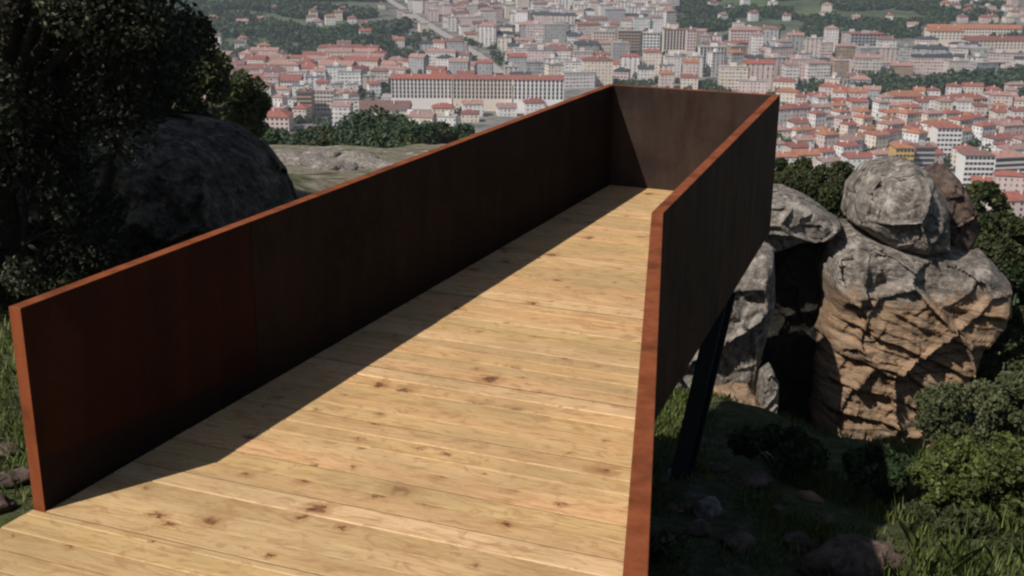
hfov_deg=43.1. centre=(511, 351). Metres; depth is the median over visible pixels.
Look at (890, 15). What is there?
town house
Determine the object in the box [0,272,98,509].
grass
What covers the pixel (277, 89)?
apartment block
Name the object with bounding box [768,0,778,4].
town house
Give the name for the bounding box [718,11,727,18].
town house
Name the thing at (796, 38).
apartment block
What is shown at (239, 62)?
town house
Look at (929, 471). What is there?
bush
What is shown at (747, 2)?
town house
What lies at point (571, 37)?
apartment block
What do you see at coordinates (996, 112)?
town house
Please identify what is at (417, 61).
town house
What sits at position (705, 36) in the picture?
apartment block
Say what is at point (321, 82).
apartment block
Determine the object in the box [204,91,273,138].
leafy tree
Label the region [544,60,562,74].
apartment block
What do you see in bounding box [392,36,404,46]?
town house
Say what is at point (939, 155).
town house
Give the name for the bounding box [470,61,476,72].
town house
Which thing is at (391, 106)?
long shed
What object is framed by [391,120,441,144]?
leafy tree
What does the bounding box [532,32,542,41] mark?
apartment block
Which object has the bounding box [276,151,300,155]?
stone
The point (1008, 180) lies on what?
town house
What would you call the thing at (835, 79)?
town house
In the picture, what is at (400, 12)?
apartment block
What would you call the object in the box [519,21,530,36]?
apartment block
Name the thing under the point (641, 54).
apartment block
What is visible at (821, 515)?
stone
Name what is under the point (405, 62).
town house
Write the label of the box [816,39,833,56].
apartment block
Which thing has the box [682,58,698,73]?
apartment block
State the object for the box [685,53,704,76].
apartment block
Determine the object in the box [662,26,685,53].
apartment block
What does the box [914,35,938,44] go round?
apartment block
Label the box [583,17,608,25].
apartment block
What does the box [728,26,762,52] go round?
apartment block
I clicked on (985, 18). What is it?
town house
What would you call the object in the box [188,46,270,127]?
leafy tree
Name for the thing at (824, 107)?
town house
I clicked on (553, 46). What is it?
apartment block
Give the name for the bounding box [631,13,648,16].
apartment block
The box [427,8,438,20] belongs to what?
apartment block
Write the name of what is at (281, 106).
apartment block
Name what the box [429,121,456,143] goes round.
leafy tree
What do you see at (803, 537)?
stone
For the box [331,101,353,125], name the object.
apartment block
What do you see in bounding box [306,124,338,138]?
leafy tree
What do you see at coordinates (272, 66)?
town house
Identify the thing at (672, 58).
apartment block
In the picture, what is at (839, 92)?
town house
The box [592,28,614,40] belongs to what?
apartment block
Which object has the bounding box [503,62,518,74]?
apartment block
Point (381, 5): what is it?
town house
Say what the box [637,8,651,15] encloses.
apartment block
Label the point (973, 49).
apartment block
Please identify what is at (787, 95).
town house
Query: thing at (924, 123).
town house
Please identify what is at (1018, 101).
town house
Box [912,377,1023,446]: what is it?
bush
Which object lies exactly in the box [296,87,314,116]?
apartment block
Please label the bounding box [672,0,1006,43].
woodland
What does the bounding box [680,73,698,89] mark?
apartment block
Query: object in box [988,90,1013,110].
town house
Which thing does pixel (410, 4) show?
apartment block
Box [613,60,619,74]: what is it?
apartment block
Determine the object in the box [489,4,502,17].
apartment block
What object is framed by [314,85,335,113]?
apartment block
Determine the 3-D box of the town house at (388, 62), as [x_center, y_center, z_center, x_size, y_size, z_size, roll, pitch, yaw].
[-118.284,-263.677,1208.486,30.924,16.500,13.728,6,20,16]
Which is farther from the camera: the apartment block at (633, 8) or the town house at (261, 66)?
the apartment block at (633, 8)
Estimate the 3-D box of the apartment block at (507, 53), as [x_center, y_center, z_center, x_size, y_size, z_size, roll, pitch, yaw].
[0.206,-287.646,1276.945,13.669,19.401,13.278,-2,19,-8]
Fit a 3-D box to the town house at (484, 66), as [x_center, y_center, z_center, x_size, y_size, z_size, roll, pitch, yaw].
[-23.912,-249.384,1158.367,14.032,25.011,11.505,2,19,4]
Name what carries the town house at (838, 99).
on the ground at (306, 180)
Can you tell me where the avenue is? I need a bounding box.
[386,0,502,72]
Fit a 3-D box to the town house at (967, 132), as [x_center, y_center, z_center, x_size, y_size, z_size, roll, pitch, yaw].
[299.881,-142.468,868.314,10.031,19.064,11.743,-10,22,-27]
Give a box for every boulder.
[14,109,297,275]
[676,242,774,389]
[714,382,760,406]
[750,242,821,426]
[756,362,778,413]
[764,184,841,252]
[808,219,1012,448]
[841,155,951,255]
[922,162,979,251]
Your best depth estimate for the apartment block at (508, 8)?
1637.83 m
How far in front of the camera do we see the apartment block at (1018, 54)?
1299.62 m
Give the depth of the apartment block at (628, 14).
1572.60 m
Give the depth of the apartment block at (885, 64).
1193.78 m
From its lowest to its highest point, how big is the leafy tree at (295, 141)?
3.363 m
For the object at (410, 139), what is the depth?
139.79 m
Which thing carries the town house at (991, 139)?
on the ground at (306, 180)
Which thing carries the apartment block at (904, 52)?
on the ground at (306, 180)
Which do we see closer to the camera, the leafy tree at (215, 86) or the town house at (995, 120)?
the leafy tree at (215, 86)
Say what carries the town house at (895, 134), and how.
on the ground at (306, 180)
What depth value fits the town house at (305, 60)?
1205.61 m
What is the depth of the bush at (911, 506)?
11.70 m
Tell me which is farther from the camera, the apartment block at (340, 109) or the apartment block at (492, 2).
the apartment block at (492, 2)
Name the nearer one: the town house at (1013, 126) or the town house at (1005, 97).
the town house at (1013, 126)
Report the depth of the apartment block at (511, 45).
1308.04 m
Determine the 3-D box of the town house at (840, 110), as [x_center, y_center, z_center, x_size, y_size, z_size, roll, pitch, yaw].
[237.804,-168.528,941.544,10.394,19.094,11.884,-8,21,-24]
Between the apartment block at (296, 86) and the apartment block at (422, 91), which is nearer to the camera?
the apartment block at (422, 91)
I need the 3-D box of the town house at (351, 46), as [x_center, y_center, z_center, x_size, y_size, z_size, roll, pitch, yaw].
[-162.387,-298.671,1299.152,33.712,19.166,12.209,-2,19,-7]
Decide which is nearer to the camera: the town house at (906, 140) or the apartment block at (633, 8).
the town house at (906, 140)
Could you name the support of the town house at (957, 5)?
on the ground at (306, 180)
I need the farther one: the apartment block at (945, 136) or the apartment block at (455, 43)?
the apartment block at (455, 43)
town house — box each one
[210,49,235,56]
[212,33,221,43]
[226,59,246,64]
[230,64,258,77]
[234,39,243,49]
[236,18,248,23]
[238,35,248,43]
[238,49,257,59]
[243,54,268,62]
[245,63,264,73]
[250,46,280,52]
[255,52,282,57]
[257,42,270,46]
[263,59,300,69]
[263,63,281,72]
[265,108,293,130]
[269,54,289,60]
[270,5,276,12]
[276,50,287,54]
[288,55,308,60]
[298,58,317,64]
[299,62,317,74]
[302,50,328,54]
[306,13,316,24]
[306,55,329,62]
[309,8,317,18]
[310,18,322,26]
[317,44,339,50]
[318,59,357,66]
[324,13,335,24]
[325,47,352,55]
[325,55,343,59]
[334,9,342,20]
[336,39,350,43]
[337,44,365,47]
[344,56,381,70]
[347,16,356,25]
[350,52,386,59]
[352,48,377,52]
[352,64,369,76]
[359,20,368,27]
[359,28,370,34]
[365,44,380,48]
[371,49,387,58]
[378,2,384,8]
[378,60,401,66]
[379,65,410,75]
[385,56,403,62]
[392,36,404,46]
[398,110,412,116]
[402,58,408,67]
[408,53,429,73]
[408,111,436,124]
[426,65,447,73]
[431,69,446,73]
[431,102,454,115]
[436,53,452,73]
[437,111,457,125]
[448,57,470,73]
[456,69,473,73]
[460,108,479,122]
[461,99,483,116]
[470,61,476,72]
[477,59,493,73]
[495,102,516,115]
[509,70,531,84]
[522,97,545,114]
[707,0,719,5]
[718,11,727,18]
[732,20,744,26]
[740,0,749,4]
[747,10,758,20]
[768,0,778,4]
[772,77,795,91]
[775,87,800,103]
[775,150,798,164]
[776,138,785,151]
[777,124,791,139]
[778,104,791,126]
[782,12,791,20]
[783,140,809,150]
[784,102,805,105]
[786,117,809,127]
[789,104,811,118]
[790,125,816,138]
[790,148,821,170]
[792,134,814,148]
[795,92,806,102]
[804,131,817,146]
[806,91,826,104]
[808,102,831,112]
[808,109,826,126]
[813,93,828,103]
[813,124,833,130]
[814,128,838,148]
[816,146,835,156]
[816,156,840,166]
[819,10,827,15]
[819,82,839,98]
[821,3,832,11]
[826,74,841,84]
[826,112,834,126]
[829,101,847,111]
[830,96,853,103]
[830,106,851,115]
[832,87,847,97]
[833,113,851,130]
[834,84,849,89]
[834,140,858,156]
[839,119,856,134]
[839,133,863,151]
[840,151,873,169]
[845,96,868,113]
[846,87,867,97]
[849,75,871,85]
[850,130,871,143]
[851,106,871,119]
[852,14,860,18]
[853,112,872,125]
[856,123,876,131]
[863,85,881,106]
[864,129,888,151]
[867,148,888,158]
[871,98,890,119]
[875,93,894,100]
[876,118,905,129]
[878,107,899,120]
[878,114,898,120]
[883,126,902,142]
[885,13,894,19]
[889,100,909,108]
[889,138,913,144]
[896,108,920,124]
[899,103,922,119]
[902,122,922,137]
[903,127,927,142]
[907,21,918,31]
[912,86,925,94]
[912,96,929,110]
[919,108,943,123]
[920,118,946,130]
[925,95,939,107]
[926,125,931,141]
[926,141,937,148]
[927,86,941,95]
[934,96,954,110]
[934,149,944,163]
[940,0,950,7]
[942,108,963,120]
[945,82,961,94]
[948,114,973,128]
[950,2,961,8]
[950,143,971,167]
[952,96,973,111]
[956,13,968,22]
[961,81,983,95]
[961,125,972,144]
[966,113,985,123]
[970,175,992,183]
[971,120,996,144]
[972,101,988,118]
[978,14,991,22]
[979,4,996,8]
[981,132,1011,151]
[982,89,996,103]
[983,85,1001,91]
[985,117,1009,122]
[986,190,1023,217]
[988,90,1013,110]
[988,106,1007,118]
[990,101,1008,108]
[991,13,998,21]
[992,140,1010,150]
[993,170,1023,191]
[994,120,1023,133]
[996,143,1023,153]
[1001,3,1012,10]
[1001,14,1014,22]
[1004,81,1023,90]
[1005,86,1018,94]
[1006,0,1018,6]
[1006,115,1023,121]
[1007,8,1020,16]
[1007,106,1023,119]
[1009,133,1023,142]
[1012,96,1023,106]
[1012,135,1023,144]
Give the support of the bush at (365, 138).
on the ground at (306, 180)
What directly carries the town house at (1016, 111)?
on the ground at (306, 180)
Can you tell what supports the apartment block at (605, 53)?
on the ground at (306, 180)
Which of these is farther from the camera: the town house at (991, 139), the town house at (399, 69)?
the town house at (399, 69)
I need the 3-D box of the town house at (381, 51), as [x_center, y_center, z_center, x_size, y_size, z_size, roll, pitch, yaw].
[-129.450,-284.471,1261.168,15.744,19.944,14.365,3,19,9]
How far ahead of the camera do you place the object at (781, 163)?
25.20 m
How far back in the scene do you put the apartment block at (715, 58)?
1188.13 m
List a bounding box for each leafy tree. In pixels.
[164,11,233,116]
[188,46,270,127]
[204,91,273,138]
[260,128,285,144]
[261,120,279,134]
[274,127,289,134]
[283,127,318,142]
[285,137,307,144]
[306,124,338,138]
[308,136,334,146]
[325,127,352,143]
[334,139,353,145]
[336,108,376,132]
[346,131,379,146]
[366,104,399,122]
[369,113,417,138]
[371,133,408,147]
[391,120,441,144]
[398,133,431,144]
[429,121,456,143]
[446,122,474,143]
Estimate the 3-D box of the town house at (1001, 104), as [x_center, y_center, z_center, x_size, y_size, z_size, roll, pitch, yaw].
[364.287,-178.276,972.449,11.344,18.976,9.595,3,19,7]
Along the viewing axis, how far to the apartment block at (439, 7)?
1643.61 m
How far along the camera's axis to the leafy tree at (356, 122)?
189.07 m
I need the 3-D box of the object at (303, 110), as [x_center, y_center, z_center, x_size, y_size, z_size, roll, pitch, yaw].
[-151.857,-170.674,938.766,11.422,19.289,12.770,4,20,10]
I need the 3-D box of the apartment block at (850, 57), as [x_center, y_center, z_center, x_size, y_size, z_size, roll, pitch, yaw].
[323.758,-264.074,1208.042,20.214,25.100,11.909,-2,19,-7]
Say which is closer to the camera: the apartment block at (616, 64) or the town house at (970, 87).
the town house at (970, 87)
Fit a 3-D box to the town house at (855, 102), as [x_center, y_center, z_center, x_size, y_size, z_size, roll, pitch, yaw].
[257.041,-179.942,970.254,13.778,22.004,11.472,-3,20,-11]
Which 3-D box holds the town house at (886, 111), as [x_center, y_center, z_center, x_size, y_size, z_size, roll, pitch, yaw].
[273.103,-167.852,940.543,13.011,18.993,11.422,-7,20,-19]
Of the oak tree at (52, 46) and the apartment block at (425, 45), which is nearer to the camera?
the oak tree at (52, 46)
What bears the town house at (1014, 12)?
on the ground at (306, 180)
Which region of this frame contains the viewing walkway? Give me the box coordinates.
[0,84,779,575]
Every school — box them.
[882,90,926,102]
[939,93,988,104]
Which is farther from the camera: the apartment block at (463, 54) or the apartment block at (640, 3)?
the apartment block at (640, 3)
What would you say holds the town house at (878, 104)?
on the ground at (306, 180)
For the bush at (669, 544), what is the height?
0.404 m
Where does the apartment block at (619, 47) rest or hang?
on the ground at (306, 180)
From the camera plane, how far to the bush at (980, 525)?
11.02 m
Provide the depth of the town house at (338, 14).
1535.45 m
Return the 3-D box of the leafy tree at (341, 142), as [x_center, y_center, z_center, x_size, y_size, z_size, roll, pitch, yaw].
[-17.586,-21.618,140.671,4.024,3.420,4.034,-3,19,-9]
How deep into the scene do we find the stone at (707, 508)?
11.53 m
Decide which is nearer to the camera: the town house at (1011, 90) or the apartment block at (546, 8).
the town house at (1011, 90)
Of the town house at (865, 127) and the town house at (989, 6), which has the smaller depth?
the town house at (865, 127)
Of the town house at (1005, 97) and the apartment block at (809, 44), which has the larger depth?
the apartment block at (809, 44)
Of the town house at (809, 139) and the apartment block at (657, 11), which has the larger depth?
the apartment block at (657, 11)
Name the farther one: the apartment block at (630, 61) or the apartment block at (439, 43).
the apartment block at (439, 43)
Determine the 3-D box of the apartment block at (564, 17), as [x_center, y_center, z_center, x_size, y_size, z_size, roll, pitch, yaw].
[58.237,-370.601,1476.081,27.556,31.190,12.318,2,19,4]
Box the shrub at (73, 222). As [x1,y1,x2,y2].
[0,108,134,316]
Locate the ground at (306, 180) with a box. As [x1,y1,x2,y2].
[0,0,1023,575]
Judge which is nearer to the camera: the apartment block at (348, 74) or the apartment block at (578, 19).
the apartment block at (348, 74)
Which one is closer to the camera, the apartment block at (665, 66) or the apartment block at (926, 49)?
the apartment block at (665, 66)
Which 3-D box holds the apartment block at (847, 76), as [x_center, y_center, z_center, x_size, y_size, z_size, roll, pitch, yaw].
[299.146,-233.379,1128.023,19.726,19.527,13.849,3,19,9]
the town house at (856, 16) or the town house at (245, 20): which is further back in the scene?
the town house at (856, 16)
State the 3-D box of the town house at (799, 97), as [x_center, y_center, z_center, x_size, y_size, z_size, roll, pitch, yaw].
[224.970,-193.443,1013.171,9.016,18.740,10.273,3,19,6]
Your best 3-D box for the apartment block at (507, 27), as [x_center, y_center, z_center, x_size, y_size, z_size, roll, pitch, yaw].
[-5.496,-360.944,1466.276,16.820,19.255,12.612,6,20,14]
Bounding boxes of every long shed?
[251,74,303,85]
[359,100,411,114]
[381,94,390,99]
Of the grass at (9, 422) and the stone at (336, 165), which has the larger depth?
the stone at (336, 165)
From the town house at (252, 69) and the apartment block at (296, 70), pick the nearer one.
the apartment block at (296, 70)
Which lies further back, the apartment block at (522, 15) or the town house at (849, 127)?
the apartment block at (522, 15)
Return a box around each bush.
[649,523,693,563]
[723,424,830,482]
[774,156,854,218]
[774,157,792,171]
[840,440,919,503]
[901,498,936,521]
[906,453,956,512]
[907,503,1003,546]
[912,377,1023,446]
[931,432,981,503]
[940,437,1023,513]
[955,498,1020,535]
[964,179,1011,221]
[970,305,1023,395]
[973,369,1023,440]
[974,209,1023,353]
[980,212,1023,367]
[987,428,1023,457]
[987,528,1023,555]
[1003,266,1023,327]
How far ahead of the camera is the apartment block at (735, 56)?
1185.73 m
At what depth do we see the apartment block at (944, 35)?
1402.91 m
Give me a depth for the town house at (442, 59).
1180.74 m
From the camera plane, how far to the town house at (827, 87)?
1063.20 m
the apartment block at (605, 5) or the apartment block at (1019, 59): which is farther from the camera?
the apartment block at (605, 5)
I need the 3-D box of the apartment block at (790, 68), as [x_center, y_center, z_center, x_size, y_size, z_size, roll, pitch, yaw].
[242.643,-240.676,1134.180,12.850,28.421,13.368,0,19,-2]
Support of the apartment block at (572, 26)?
on the ground at (306, 180)
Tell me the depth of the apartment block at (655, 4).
1637.85 m
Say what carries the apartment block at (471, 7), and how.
on the ground at (306, 180)
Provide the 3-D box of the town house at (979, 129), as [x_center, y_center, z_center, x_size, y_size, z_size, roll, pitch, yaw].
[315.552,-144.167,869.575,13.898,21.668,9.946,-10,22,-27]
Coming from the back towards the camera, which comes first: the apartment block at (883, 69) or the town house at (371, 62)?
the town house at (371, 62)
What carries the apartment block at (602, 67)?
on the ground at (306, 180)
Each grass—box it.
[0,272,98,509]
[648,386,1023,575]
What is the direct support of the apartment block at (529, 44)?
on the ground at (306, 180)
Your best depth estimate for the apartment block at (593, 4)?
1640.43 m
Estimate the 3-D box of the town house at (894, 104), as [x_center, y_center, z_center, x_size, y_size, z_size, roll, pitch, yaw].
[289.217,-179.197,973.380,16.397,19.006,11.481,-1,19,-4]
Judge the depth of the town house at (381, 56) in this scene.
1233.65 m
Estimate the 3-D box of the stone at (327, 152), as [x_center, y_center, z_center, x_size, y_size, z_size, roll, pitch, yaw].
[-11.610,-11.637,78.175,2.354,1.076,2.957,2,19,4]
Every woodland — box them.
[167,0,413,54]
[220,22,1023,181]
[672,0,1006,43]
[846,62,1023,96]
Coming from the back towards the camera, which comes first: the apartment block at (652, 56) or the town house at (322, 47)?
the town house at (322, 47)
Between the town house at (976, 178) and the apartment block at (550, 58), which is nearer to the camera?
the town house at (976, 178)
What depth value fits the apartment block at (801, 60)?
1167.68 m
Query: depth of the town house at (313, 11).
1531.92 m
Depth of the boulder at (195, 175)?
14.19 m
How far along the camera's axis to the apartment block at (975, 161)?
726.02 m
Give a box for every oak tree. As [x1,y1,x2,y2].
[0,0,208,311]
[20,2,173,286]
[79,7,219,277]
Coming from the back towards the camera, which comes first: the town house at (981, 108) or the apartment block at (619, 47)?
the apartment block at (619, 47)
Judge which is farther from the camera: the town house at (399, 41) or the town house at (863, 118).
the town house at (399, 41)
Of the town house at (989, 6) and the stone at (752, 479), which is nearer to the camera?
the stone at (752, 479)
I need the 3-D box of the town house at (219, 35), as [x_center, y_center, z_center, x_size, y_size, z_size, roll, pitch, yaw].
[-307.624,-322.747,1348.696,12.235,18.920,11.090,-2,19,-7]
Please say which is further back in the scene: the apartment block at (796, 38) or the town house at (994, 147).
the apartment block at (796, 38)
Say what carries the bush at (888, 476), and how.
on the ground at (306, 180)
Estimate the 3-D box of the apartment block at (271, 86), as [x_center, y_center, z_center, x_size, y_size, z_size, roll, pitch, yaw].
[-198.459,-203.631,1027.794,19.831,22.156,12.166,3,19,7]
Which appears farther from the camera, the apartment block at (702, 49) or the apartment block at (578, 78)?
the apartment block at (702, 49)
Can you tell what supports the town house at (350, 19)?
on the ground at (306, 180)
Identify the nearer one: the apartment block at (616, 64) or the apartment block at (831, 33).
the apartment block at (616, 64)
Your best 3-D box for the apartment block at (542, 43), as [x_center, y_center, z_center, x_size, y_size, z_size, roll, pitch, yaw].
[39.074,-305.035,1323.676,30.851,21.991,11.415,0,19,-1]
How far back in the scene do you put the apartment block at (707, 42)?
1283.35 m
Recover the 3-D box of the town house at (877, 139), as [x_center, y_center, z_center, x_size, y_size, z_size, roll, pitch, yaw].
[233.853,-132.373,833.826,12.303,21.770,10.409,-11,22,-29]
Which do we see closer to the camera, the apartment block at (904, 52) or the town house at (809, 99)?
the town house at (809, 99)
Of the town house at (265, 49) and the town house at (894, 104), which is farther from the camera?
the town house at (265, 49)
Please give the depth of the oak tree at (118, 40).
10.07 m
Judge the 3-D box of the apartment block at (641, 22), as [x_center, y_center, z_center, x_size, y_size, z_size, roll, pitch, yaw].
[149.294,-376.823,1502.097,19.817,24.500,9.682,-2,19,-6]
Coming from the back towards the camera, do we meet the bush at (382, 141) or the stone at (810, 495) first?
the bush at (382, 141)
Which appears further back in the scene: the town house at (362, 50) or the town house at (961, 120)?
the town house at (362, 50)
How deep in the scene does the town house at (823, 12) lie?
1574.40 m
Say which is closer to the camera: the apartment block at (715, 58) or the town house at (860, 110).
the town house at (860, 110)
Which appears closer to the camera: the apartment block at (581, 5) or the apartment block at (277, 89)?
the apartment block at (277, 89)
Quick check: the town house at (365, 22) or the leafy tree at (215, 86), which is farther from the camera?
the town house at (365, 22)
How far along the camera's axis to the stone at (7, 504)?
7.34 m
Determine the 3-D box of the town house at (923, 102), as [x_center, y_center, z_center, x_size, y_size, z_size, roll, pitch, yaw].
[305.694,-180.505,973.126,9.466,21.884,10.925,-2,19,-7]
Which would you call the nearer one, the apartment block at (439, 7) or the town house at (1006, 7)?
the town house at (1006, 7)
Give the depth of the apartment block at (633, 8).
1606.88 m
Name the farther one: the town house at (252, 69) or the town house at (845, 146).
the town house at (252, 69)
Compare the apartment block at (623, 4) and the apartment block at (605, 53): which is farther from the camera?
the apartment block at (623, 4)
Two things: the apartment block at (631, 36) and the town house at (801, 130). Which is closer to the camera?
the town house at (801, 130)
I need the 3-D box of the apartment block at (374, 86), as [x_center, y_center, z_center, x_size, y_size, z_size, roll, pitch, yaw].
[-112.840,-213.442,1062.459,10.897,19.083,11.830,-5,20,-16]
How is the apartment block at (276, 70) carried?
on the ground at (306, 180)
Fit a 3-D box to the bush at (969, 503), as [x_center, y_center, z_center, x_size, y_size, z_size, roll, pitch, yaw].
[4.068,1.493,11.306,0.577,0.366,0.552,-17,26,-41]
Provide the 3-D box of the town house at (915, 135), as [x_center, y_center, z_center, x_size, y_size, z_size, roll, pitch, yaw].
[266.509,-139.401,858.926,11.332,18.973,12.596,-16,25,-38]
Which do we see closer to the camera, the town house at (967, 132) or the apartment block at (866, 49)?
the town house at (967, 132)
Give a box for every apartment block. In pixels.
[254,81,274,95]
[263,72,279,85]
[265,67,285,73]
[271,92,288,105]
[271,103,287,110]
[272,85,291,95]
[285,94,296,107]
[286,67,307,82]
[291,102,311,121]
[292,81,312,95]
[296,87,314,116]
[305,72,324,87]
[313,66,325,74]
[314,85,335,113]
[315,77,330,87]
[325,62,346,81]
[330,80,343,88]
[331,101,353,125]
[332,94,358,112]
[336,88,356,96]
[338,67,360,88]
[339,90,359,96]
[347,79,358,90]
[362,72,375,89]
[366,79,380,96]
[370,67,388,82]
[390,73,452,108]
[397,7,408,19]
[408,0,423,9]
[420,40,433,52]
[424,0,435,14]
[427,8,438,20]
[427,48,456,65]
[433,39,446,48]
[434,3,443,14]
[446,37,464,51]
[447,14,456,30]
[452,10,468,19]
[452,74,512,110]
[457,51,471,60]
[459,14,474,30]
[464,2,477,14]
[464,41,467,51]
[469,13,483,20]
[472,21,488,30]
[477,22,497,46]
[478,2,488,8]
[478,7,495,20]
[486,0,499,5]
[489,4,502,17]
[497,31,514,36]
[497,34,512,52]
[499,23,515,34]
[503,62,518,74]
[504,2,516,17]
[504,49,513,61]
[507,42,520,50]
[508,52,527,70]
[509,10,515,23]
[512,5,521,11]
[512,36,534,42]
[513,45,529,52]
[513,74,564,112]
[516,0,527,6]
[516,9,529,21]
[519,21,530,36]
[520,42,540,46]
[523,41,536,46]
[524,59,543,74]
[527,21,545,41]
[527,45,554,52]
[527,47,554,74]
[530,11,537,19]
[531,0,546,11]
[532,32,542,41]
[534,12,550,22]
[538,42,565,44]
[542,6,550,11]
[544,21,566,41]
[544,44,571,59]
[544,54,561,62]
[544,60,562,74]
[547,40,570,44]
[550,2,562,6]
[551,5,563,12]
[551,12,575,23]
[555,0,569,11]
[555,46,571,70]
[557,20,568,30]
[561,68,595,87]
[564,58,580,70]
[566,29,576,41]
[567,32,582,46]
[569,8,584,15]
[569,24,574,30]
[572,48,593,59]
[573,40,598,50]
[574,2,588,9]
[575,16,583,22]
[575,21,600,38]
[576,35,591,40]
[581,56,613,85]
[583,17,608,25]
[588,0,599,16]
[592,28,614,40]
[593,39,616,52]
[593,51,610,57]
[598,2,611,14]
[600,24,617,40]
[603,1,617,7]
[604,7,624,27]
[608,21,619,28]
[611,39,629,60]
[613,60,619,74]
[613,67,630,81]
[617,27,640,51]
[618,0,631,12]
[620,52,640,77]
[621,17,632,28]
[625,12,636,16]
[626,4,640,12]
[630,52,642,61]
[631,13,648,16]
[632,15,649,30]
[633,0,647,5]
[633,2,644,5]
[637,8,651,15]
[637,64,654,83]
[641,5,654,9]
[641,29,660,51]
[642,48,661,75]
[648,1,660,8]
[648,14,662,31]
[651,8,663,26]
[658,69,674,87]
[659,61,673,71]
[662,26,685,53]
[663,8,675,26]
[663,52,681,76]
[664,0,679,6]
[674,51,687,63]
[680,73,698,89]
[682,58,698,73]
[684,26,695,54]
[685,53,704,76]
[695,28,706,45]
[697,43,725,68]
[699,32,711,44]
[702,40,719,44]
[706,49,724,76]
[710,32,723,41]
[718,63,748,88]
[725,43,745,64]
[726,49,743,64]
[727,39,748,54]
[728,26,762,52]
[738,76,768,93]
[743,58,775,88]
[744,54,763,58]
[750,31,763,54]
[758,46,764,55]
[760,25,780,45]
[764,54,790,78]
[765,43,792,56]
[767,37,778,45]
[776,37,792,45]
[781,60,799,86]
[786,32,804,52]
[790,55,811,80]
[795,50,811,57]
[803,35,825,56]
[805,59,831,81]
[810,54,829,61]
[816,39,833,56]
[823,25,838,52]
[824,72,844,84]
[830,57,849,81]
[834,42,858,58]
[840,29,860,42]
[844,72,868,85]
[846,30,884,45]
[848,55,852,72]
[852,53,881,73]
[855,44,878,53]
[875,44,898,61]
[876,36,896,46]
[880,67,894,72]
[881,59,890,68]
[888,139,915,161]
[890,61,913,75]
[897,43,911,61]
[909,140,935,167]
[910,53,951,73]
[912,44,948,53]
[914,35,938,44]
[924,24,1022,35]
[925,26,964,43]
[930,121,962,156]
[940,53,964,58]
[942,57,968,73]
[945,44,968,59]
[946,41,982,46]
[949,43,970,46]
[955,147,995,186]
[958,44,990,55]
[961,36,1023,52]
[967,53,987,60]
[968,58,999,71]
[984,50,1013,66]
[991,150,1023,172]
[998,64,1015,69]
[1006,50,1023,55]
[1012,56,1023,67]
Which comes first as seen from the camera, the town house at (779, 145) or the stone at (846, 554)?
the stone at (846, 554)
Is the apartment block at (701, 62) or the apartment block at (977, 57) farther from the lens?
the apartment block at (977, 57)
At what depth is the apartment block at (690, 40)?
1328.18 m
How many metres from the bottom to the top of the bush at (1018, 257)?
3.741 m
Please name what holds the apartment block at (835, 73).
on the ground at (306, 180)
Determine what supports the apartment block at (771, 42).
on the ground at (306, 180)
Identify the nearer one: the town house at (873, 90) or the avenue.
the town house at (873, 90)
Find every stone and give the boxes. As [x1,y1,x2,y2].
[0,443,19,457]
[0,466,29,488]
[0,494,16,513]
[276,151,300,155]
[278,154,326,165]
[302,148,341,157]
[310,159,357,170]
[336,151,379,161]
[357,158,393,168]
[667,503,689,512]
[686,518,711,537]
[693,496,722,519]
[720,525,756,554]
[739,471,773,488]
[742,451,775,462]
[771,504,796,517]
[784,531,812,554]
[796,490,824,504]
[796,533,911,575]
[814,512,836,523]
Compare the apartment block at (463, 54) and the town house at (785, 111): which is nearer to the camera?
the town house at (785, 111)
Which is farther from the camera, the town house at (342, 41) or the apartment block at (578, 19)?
the apartment block at (578, 19)
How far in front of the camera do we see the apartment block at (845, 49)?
1274.08 m
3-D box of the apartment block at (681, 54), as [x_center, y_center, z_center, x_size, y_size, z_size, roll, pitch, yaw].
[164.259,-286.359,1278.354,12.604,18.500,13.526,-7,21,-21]
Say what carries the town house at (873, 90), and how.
on the ground at (306, 180)
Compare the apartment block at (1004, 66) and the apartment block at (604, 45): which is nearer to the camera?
the apartment block at (1004, 66)
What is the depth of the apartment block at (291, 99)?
996.18 m
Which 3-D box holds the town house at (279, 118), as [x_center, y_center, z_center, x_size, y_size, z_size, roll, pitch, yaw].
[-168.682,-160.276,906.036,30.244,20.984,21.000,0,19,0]
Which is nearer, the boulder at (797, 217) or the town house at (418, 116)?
the boulder at (797, 217)
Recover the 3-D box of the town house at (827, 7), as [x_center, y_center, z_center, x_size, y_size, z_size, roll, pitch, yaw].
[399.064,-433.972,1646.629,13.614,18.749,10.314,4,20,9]
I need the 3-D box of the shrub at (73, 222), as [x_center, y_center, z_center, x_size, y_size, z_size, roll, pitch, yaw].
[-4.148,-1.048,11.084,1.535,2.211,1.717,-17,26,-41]
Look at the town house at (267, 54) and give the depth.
1235.10 m
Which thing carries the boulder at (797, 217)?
on the boulder at (788, 353)
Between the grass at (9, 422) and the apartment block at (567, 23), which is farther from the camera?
the apartment block at (567, 23)
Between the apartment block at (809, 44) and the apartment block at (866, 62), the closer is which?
the apartment block at (866, 62)
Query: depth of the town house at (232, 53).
1226.81 m
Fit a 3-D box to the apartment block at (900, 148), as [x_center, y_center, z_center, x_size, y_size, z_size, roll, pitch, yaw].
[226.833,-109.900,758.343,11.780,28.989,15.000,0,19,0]
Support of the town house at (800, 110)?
on the ground at (306, 180)
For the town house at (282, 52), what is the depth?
1254.48 m
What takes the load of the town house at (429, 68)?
on the ground at (306, 180)

